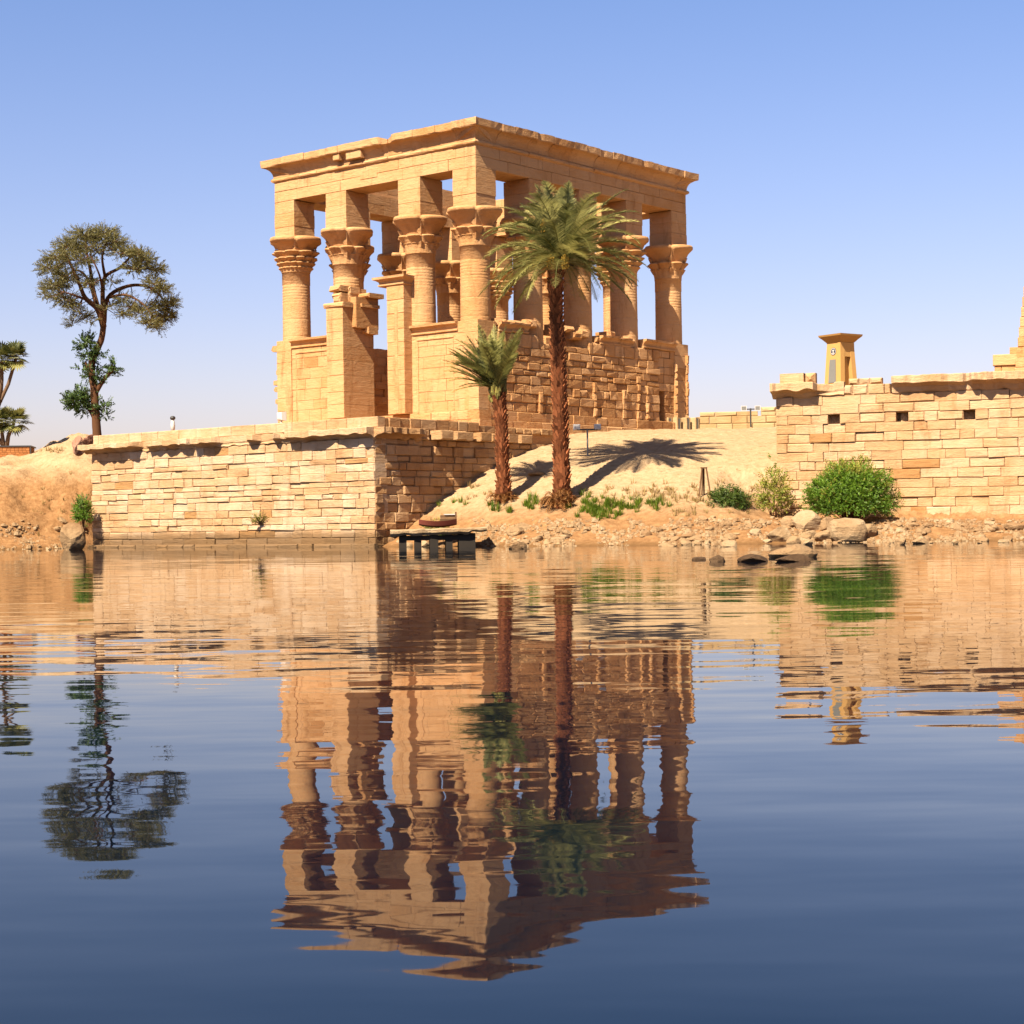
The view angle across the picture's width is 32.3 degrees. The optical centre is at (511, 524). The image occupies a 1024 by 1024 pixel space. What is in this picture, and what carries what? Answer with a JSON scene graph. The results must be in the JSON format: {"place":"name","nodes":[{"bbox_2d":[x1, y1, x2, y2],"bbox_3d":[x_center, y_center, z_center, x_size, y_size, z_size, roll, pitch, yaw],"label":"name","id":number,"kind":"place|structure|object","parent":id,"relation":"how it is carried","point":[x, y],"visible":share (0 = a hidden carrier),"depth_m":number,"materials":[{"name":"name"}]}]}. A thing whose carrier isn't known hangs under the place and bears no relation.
{"place":"outdoors","nodes":[
{"label":"outdoors","id":0,"kind":"place"},
{"bbox_2d":[0,540,1023,1023],"bbox_3d":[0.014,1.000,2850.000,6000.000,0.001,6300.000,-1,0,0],"label":"water","id":1,"kind":"structure","parent":0,"point":[576,784],"depth_m":6.76,"materials":[{"name":"blue liquid"}]},
{"bbox_2d":[60,522,85,549],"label":"boulder","id":2,"kind":"object","parent":1,"relation":"in","point":[72,536],"visible":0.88,"depth_m":90.85,"materials":[{"name":"beige stone"}]},
{"bbox_2d":[390,527,486,547],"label":"stone jetty","id":3,"kind":"object","parent":1,"relation":"in","point":[464,537],"visible":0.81,"depth_m":79.73,"materials":[{"name":"beige stone"}]},
{"bbox_2d":[509,542,526,548],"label":"stone","id":4,"kind":"object","parent":1,"relation":"in","point":[520,545],"visible":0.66,"depth_m":71.36,"materials":[{"name":"beige stone"}]},
{"bbox_2d":[659,542,675,546],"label":"stone","id":5,"kind":"object","parent":1,"relation":"in","point":[667,544],"visible":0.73,"depth_m":72.43,"materials":[{"name":"beige stone"}]},
{"bbox_2d":[680,539,691,544],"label":"stone","id":6,"kind":"object","parent":1,"relation":"in","point":[685,542],"visible":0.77,"depth_m":76.00,"materials":[{"name":"beige stone"}]},
{"bbox_2d":[692,557,705,559],"bbox_3d":[4.905,0.915,46.308,0.364,0.130,0.316,-1,0,0],"label":"boulder","id":7,"kind":"object","parent":1,"relation":"on","point":[698,558],"visible":0.66,"depth_m":46.22,"materials":[{"name":"brown stone"}]},
{"bbox_2d":[709,555,724,561],"bbox_3d":[5.123,0.898,43.873,0.378,0.273,0.368,-1,0,-27],"label":"boulder","id":8,"kind":"object","parent":1,"relation":"in","point":[717,558],"visible":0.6,"depth_m":43.77,"materials":[{"name":"brown stone"}]},
{"bbox_2d":[720,540,736,546],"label":"stone","id":9,"kind":"object","parent":1,"relation":"in","point":[729,543],"visible":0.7,"depth_m":69.26,"materials":[{"name":"beige stone"}]},
{"bbox_2d":[737,554,767,561],"bbox_3d":[5.909,0.884,43.395,0.754,0.319,0.600,-1,0,0],"label":"boulder","id":10,"kind":"object","parent":1,"relation":"in","point":[752,558],"visible":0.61,"depth_m":43.18,"materials":[{"name":"brown stone"}]},
{"bbox_2d":[768,543,817,557],"bbox_3d":[7.600,0.811,47.812,1.329,0.586,1.055,-1,0,0],"label":"boulder","id":11,"kind":"object","parent":1,"relation":"in","point":[798,548],"visible":0.57,"depth_m":47.42,"materials":[{"name":"beige stone"}]},
{"bbox_2d":[775,554,810,561],"bbox_3d":[6.833,0.878,42.863,0.884,0.325,0.534,-1,0,0],"label":"boulder","id":12,"kind":"object","parent":1,"relation":"in","point":[796,558],"visible":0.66,"depth_m":42.69,"materials":[{"name":"brown stone"}]},
{"bbox_2d":[802,539,812,544],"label":"stone","id":13,"kind":"object","parent":1,"relation":"in","point":[808,542],"visible":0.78,"depth_m":70.31,"materials":[{"name":"beige stone"}]},
{"bbox_2d":[894,538,905,544],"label":"stone","id":14,"kind":"object","parent":1,"relation":"in","point":[900,541],"visible":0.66,"depth_m":68.33,"materials":[{"name":"beige stone"}]},
{"bbox_2d":[912,538,927,543],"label":"stone","id":15,"kind":"object","parent":1,"relation":"in","point":[920,541],"visible":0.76,"depth_m":70.49,"materials":[{"name":"beige stone"}]},
{"bbox_2d":[978,537,988,541],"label":"stone","id":16,"kind":"object","parent":1,"relation":"in","point":[983,539],"visible":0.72,"depth_m":73.95,"materials":[{"name":"beige stone"}]},
{"bbox_2d":[998,539,1008,542],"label":"stone","id":17,"kind":"object","parent":1,"relation":"in","point":[1003,541],"visible":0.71,"depth_m":69.89,"materials":[{"name":"beige stone"}]},
{"bbox_2d":[0,388,1023,549],"bbox_3d":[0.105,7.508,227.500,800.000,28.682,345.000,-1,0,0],"label":"sand bank","id":18,"kind":"structure","parent":0,"point":[618,460],"depth_m":89.17,"materials":[{"name":"beige sand"}]},
{"bbox_2d":[0,339,29,405],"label":"doum palm","id":19,"kind":"object","parent":18,"relation":"on","point":[10,352],"visible":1,"depth_m":113.88,"materials":[{"name":"green plant"}]},
{"bbox_2d":[0,405,33,445],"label":"doum palm","id":20,"kind":"object","parent":18,"relation":"on","point":[6,413],"visible":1,"depth_m":113.78,"materials":[{"name":"green plant"}]},
{"bbox_2d":[0,445,35,457],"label":"brick wall","id":21,"kind":"structure","parent":18,"relation":"on","point":[21,450],"depth_m":109.75,"materials":[{"name":"brick"}]},
{"bbox_2d":[57,517,66,523],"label":"stone","id":22,"kind":"object","parent":18,"relation":"on","point":[62,520],"visible":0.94,"depth_m":101.10,"materials":[{"name":"beige stone"}]},
{"bbox_2d":[69,492,94,527],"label":"green shrub","id":23,"kind":"object","parent":18,"relation":"on","point":[81,508],"visible":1,"depth_m":98.83,"materials":[{"name":"green plant"}]},
{"bbox_2d":[32,219,183,435],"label":"acacia tree","id":24,"kind":"object","parent":18,"relation":"on","point":[92,237],"visible":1,"depth_m":103.79,"materials":[{"name":"green plant"}]},
{"bbox_2d":[77,416,568,547],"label":"quay platform","id":25,"kind":"structure","parent":18,"relation":"on","point":[362,482],"depth_m":91.06,"materials":[{"name":"stone"}]},
{"bbox_2d":[72,436,84,455],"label":"granite block","id":26,"kind":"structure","parent":25,"relation":"on","point":[77,441],"depth_m":101.26,"materials":[{"name":"brown stone"}]},
{"bbox_2d":[82,434,93,444],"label":"granite block","id":27,"kind":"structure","parent":25,"relation":"on","point":[87,440],"depth_m":101.22,"materials":[{"name":"brown stone"}]},
{"bbox_2d":[170,416,174,430],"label":"spotlight","id":28,"kind":"object","parent":25,"relation":"on","point":[172,418],"visible":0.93,"depth_m":98.40,"materials":[{"name":"white paint"}]},
{"bbox_2d":[249,506,268,524],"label":"plant","id":29,"kind":"object","parent":25,"relation":"attached to","point":[259,522],"depth_m":90.99,"materials":[{"name":"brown plant"}]},
{"bbox_2d":[277,412,286,422],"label":"spotlight","id":30,"kind":"object","parent":25,"relation":"on","point":[281,416],"visible":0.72,"depth_m":100.33,"materials":[{"name":"white paint"}]},
{"bbox_2d":[388,537,394,542],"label":"stone","id":31,"kind":"object","parent":18,"relation":"on","point":[390,539],"visible":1,"depth_m":86.70,"materials":[{"name":"beige stone"}]},
{"bbox_2d":[0,446,785,535],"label":"dry grass","id":32,"kind":"structure","parent":18,"relation":"on","point":[669,488],"depth_m":84.24,"materials":[{"name":"brown plant"}]},
{"bbox_2d":[421,541,428,546],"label":"stone","id":33,"kind":"object","parent":18,"relation":"on","point":[425,543],"visible":0.41,"depth_m":83.18,"materials":[{"name":"beige stone"}]},
{"bbox_2d":[419,519,456,527],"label":"rowing boat","id":34,"kind":"object","parent":18,"relation":"on","point":[437,524],"visible":1,"depth_m":82.73,"materials":[{"name":"red paint"}]},
{"bbox_2d":[440,512,456,520],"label":"wooden crate","id":35,"kind":"object","parent":18,"relation":"on","point":[445,517],"visible":0.64,"depth_m":83.59,"materials":[{"name":"brown wood"}]},
{"bbox_2d":[260,116,698,434],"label":"columned temple pavilion","id":36,"kind":"structure","parent":18,"relation":"on","point":[621,376],"depth_m":101.72,"materials":[{"name":"stone"}]},
{"bbox_2d":[443,323,522,503],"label":"date palm","id":37,"kind":"object","parent":18,"relation":"on","point":[490,365],"visible":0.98,"depth_m":86.27,"materials":[{"name":"green plant"}]},
{"bbox_2d":[0,516,1023,549],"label":"rubble","id":38,"kind":"object","parent":18,"relation":"on","point":[706,534],"visible":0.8,"depth_m":80.25,"materials":[{"name":"beige stone"}]},
{"bbox_2d":[506,526,523,535],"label":"stone","id":39,"kind":"object","parent":18,"relation":"on","point":[513,531],"visible":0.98,"depth_m":81.95,"materials":[{"name":"beige stone"}]},
{"bbox_2d":[514,523,529,529],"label":"stone","id":40,"kind":"object","parent":18,"relation":"on","point":[524,526],"visible":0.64,"depth_m":82.84,"materials":[{"name":"beige stone"}]},
{"bbox_2d":[528,470,544,475],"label":"boulder","id":41,"kind":"object","parent":18,"relation":"on","point":[537,473],"visible":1,"depth_m":89.41,"materials":[{"name":"brown stone"}]},
{"bbox_2d":[533,535,542,541],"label":"stone","id":42,"kind":"object","parent":18,"relation":"on","point":[538,538],"visible":1,"depth_m":80.43,"materials":[{"name":"beige stone"}]},
{"bbox_2d":[547,523,557,530],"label":"stone","id":43,"kind":"object","parent":18,"relation":"on","point":[551,526],"visible":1,"depth_m":81.77,"materials":[{"name":"beige stone"}]},
{"bbox_2d":[436,489,672,520],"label":"grass","id":44,"kind":"structure","parent":18,"relation":"on","point":[592,509],"depth_m":83.31,"materials":[{"name":"green plant"}]},
{"bbox_2d":[550,537,564,542],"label":"stone","id":45,"kind":"object","parent":18,"relation":"on","point":[552,539],"visible":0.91,"depth_m":79.89,"materials":[{"name":"beige stone"}]},
{"bbox_2d":[478,180,648,513],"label":"date palm","id":46,"kind":"object","parent":18,"relation":"on","point":[559,234],"visible":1,"depth_m":84.27,"materials":[{"name":"green plant"}]},
{"bbox_2d":[573,424,600,455],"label":"floodlight post","id":47,"kind":"object","parent":18,"relation":"on","point":[577,426],"visible":0.94,"depth_m":92.61,"materials":[{"name":"grey metal"}]},
{"bbox_2d":[641,530,651,535],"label":"stone","id":48,"kind":"object","parent":18,"relation":"on","point":[646,532],"visible":1,"depth_m":79.26,"materials":[{"name":"beige stone"}]},
{"bbox_2d":[671,536,680,540],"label":"stone","id":49,"kind":"object","parent":18,"relation":"on","point":[675,538],"visible":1,"depth_m":78.39,"materials":[{"name":"beige stone"}]},
{"bbox_2d":[673,417,680,428],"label":"stone bollard","id":50,"kind":"object","parent":18,"relation":"on","point":[677,420],"visible":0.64,"depth_m":109.20,"materials":[{"name":"stone"}]},
{"bbox_2d":[681,417,689,429],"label":"stone bollard","id":51,"kind":"object","parent":18,"relation":"on","point":[685,422],"visible":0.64,"depth_m":109.61,"materials":[{"name":"stone"}]},
{"bbox_2d":[681,532,695,537],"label":"stone","id":52,"kind":"object","parent":18,"relation":"on","point":[689,534],"visible":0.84,"depth_m":78.36,"materials":[{"name":"beige stone"}]},
{"bbox_2d":[690,417,699,429],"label":"stone bollard","id":53,"kind":"object","parent":18,"relation":"on","point":[694,422],"visible":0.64,"depth_m":110.01,"materials":[{"name":"stone"}]},
{"bbox_2d":[689,535,701,540],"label":"stone","id":54,"kind":"object","parent":18,"relation":"on","point":[694,537],"visible":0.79,"depth_m":77.87,"materials":[{"name":"beige stone"}]},
{"bbox_2d":[693,537,704,542],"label":"stone","id":55,"kind":"object","parent":18,"relation":"on","point":[700,540],"visible":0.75,"depth_m":77.66,"materials":[{"name":"beige stone"}]},
{"bbox_2d":[698,515,707,520],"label":"stone","id":56,"kind":"object","parent":18,"relation":"on","point":[701,517],"visible":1,"depth_m":80.84,"materials":[{"name":"beige stone"}]},
{"bbox_2d":[698,467,710,497],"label":"wooden trestle","id":57,"kind":"object","parent":18,"relation":"on","point":[702,486],"visible":0.89,"depth_m":83.61,"materials":[{"name":"brown wood"}]},
{"bbox_2d":[722,520,731,526],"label":"stone","id":58,"kind":"object","parent":18,"relation":"on","point":[728,523],"visible":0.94,"depth_m":80.09,"materials":[{"name":"beige stone"}]},
{"bbox_2d":[724,533,733,538],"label":"stone","id":59,"kind":"object","parent":18,"relation":"on","point":[729,535],"visible":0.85,"depth_m":78.15,"materials":[{"name":"beige stone"}]},
{"bbox_2d":[704,483,754,509],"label":"dark shrub","id":60,"kind":"object","parent":18,"relation":"on","point":[720,495],"visible":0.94,"depth_m":82.58,"materials":[{"name":"green plant"}]},
{"bbox_2d":[741,406,760,426],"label":"floodlight post","id":61,"kind":"object","parent":18,"relation":"on","point":[744,408],"visible":1,"depth_m":108.10,"materials":[{"name":"metal"}]},
{"bbox_2d":[749,528,760,535],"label":"stone","id":62,"kind":"object","parent":18,"relation":"on","point":[754,531],"visible":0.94,"depth_m":78.81,"materials":[{"name":"beige stone"}]},
{"bbox_2d":[762,539,771,542],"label":"stone","id":63,"kind":"object","parent":18,"relation":"on","point":[767,540],"visible":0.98,"depth_m":77.50,"materials":[{"name":"beige stone"}]},
{"bbox_2d":[752,453,795,516],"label":"flowering shrub","id":64,"kind":"object","parent":18,"relation":"on","point":[764,499],"visible":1,"depth_m":85.27,"materials":[{"name":"green plant"}]},
{"bbox_2d":[766,526,790,541],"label":"boulder","id":65,"kind":"object","parent":18,"relation":"on","point":[780,534],"visible":0.89,"depth_m":77.56,"materials":[{"name":"beige stone"}]},
{"bbox_2d":[780,516,793,526],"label":"boulder","id":66,"kind":"object","parent":18,"relation":"on","point":[785,521],"visible":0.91,"depth_m":79.89,"materials":[{"name":"beige stone"}]},
{"bbox_2d":[786,536,800,543],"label":"stone","id":67,"kind":"object","parent":18,"relation":"on","point":[793,539],"visible":0.69,"depth_m":76.05,"materials":[{"name":"beige stone"}]},
{"bbox_2d":[797,533,811,538],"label":"stone","id":68,"kind":"object","parent":18,"relation":"on","point":[805,536],"visible":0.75,"depth_m":78.03,"materials":[{"name":"beige stone"}]},
{"bbox_2d":[791,510,820,530],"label":"boulder","id":69,"kind":"object","parent":18,"relation":"on","point":[809,520],"visible":0.88,"depth_m":79.40,"materials":[{"name":"beige stone"}]},
{"bbox_2d":[805,530,816,536],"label":"stone","id":70,"kind":"object","parent":18,"relation":"on","point":[812,533],"visible":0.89,"depth_m":78.09,"materials":[{"name":"beige stone"}]},
{"bbox_2d":[814,530,832,540],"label":"boulder","id":71,"kind":"object","parent":18,"relation":"on","point":[822,535],"visible":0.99,"depth_m":77.40,"materials":[{"name":"beige stone"}]},
{"bbox_2d":[818,517,832,530],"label":"boulder","id":72,"kind":"object","parent":18,"relation":"on","point":[824,523],"visible":0.55,"depth_m":79.42,"materials":[{"name":"beige stone"}]},
{"bbox_2d":[827,518,866,542],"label":"boulder","id":73,"kind":"object","parent":18,"relation":"on","point":[845,530],"visible":0.93,"depth_m":77.14,"materials":[{"name":"beige stone"}]},
{"bbox_2d":[798,452,905,518],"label":"green bush","id":74,"kind":"object","parent":18,"relation":"on","point":[842,490],"visible":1,"depth_m":81.95,"materials":[{"name":"green plant"}]},
{"bbox_2d":[866,524,877,537],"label":"boulder","id":75,"kind":"object","parent":18,"relation":"on","point":[872,529],"visible":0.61,"depth_m":78.00,"materials":[{"name":"beige stone"}]},
{"bbox_2d":[770,370,1023,514],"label":"temple enclosure wall","id":76,"kind":"structure","parent":18,"relation":"on","point":[941,437],"depth_m":84.58,"materials":[{"name":"stone"}]},
{"bbox_2d":[818,333,862,384],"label":"flared top monument","id":77,"kind":"object","parent":76,"relation":"on","point":[840,360],"visible":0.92,"depth_m":92.58,"materials":[{"name":"yellow stone"}]},
{"bbox_2d":[993,287,1023,370],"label":"ruined gate tower","id":78,"kind":"structure","parent":76,"relation":"on","point":[1013,360],"depth_m":87.50,"materials":[{"name":"stone"}]},
{"bbox_2d":[909,523,919,526],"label":"stone","id":79,"kind":"object","parent":18,"relation":"on","point":[913,524],"visible":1,"depth_m":79.14,"materials":[{"name":"beige stone"}]},
{"bbox_2d":[915,528,926,534],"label":"stone","id":80,"kind":"object","parent":18,"relation":"on","point":[923,531],"visible":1,"depth_m":78.13,"materials":[{"name":"beige stone"}]},
{"bbox_2d":[923,522,933,527],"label":"stone","id":81,"kind":"object","parent":18,"relation":"on","point":[928,524],"visible":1,"depth_m":78.83,"materials":[{"name":"beige stone"}]},
{"bbox_2d":[950,523,961,529],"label":"stone","id":82,"kind":"object","parent":18,"relation":"on","point":[955,526],"visible":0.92,"depth_m":78.66,"materials":[{"name":"beige stone"}]},
{"bbox_2d":[983,525,990,531],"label":"stone","id":83,"kind":"object","parent":18,"relation":"on","point":[985,529],"visible":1,"depth_m":77.90,"materials":[{"name":"beige stone"}]},
{"bbox_2d":[984,521,994,525],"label":"stone","id":84,"kind":"object","parent":18,"relation":"on","point":[989,523],"visible":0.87,"depth_m":79.27,"materials":[{"name":"beige stone"}]},
{"bbox_2d":[1002,535,1012,540],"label":"stone","id":85,"kind":"object","parent":18,"relation":"on","point":[1009,538],"visible":0.48,"depth_m":75.97,"materials":[{"name":"beige stone"}]},
{"bbox_2d":[1004,522,1023,529],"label":"stone","id":86,"kind":"object","parent":18,"relation":"on","point":[1013,526],"visible":1,"depth_m":77.78,"materials":[{"name":"beige stone"}]},
{"bbox_2d":[1013,532,1021,537],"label":"stone","id":87,"kind":"object","parent":18,"relation":"on","point":[1017,534],"visible":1,"depth_m":76.98,"materials":[{"name":"beige stone"}]},
{"bbox_2d":[0,0,1023,450],"label":"sky","id":88,"kind":"structure","parent":0,"point":[859,164],"materials":[{"name":"blue"}]},
{"bbox_2d":[698,407,776,428],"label":"back wall","id":89,"kind":"structure","parent":0,"point":[738,419],"depth_m":110.07,"materials":[{"name":"stone"}]}
]}

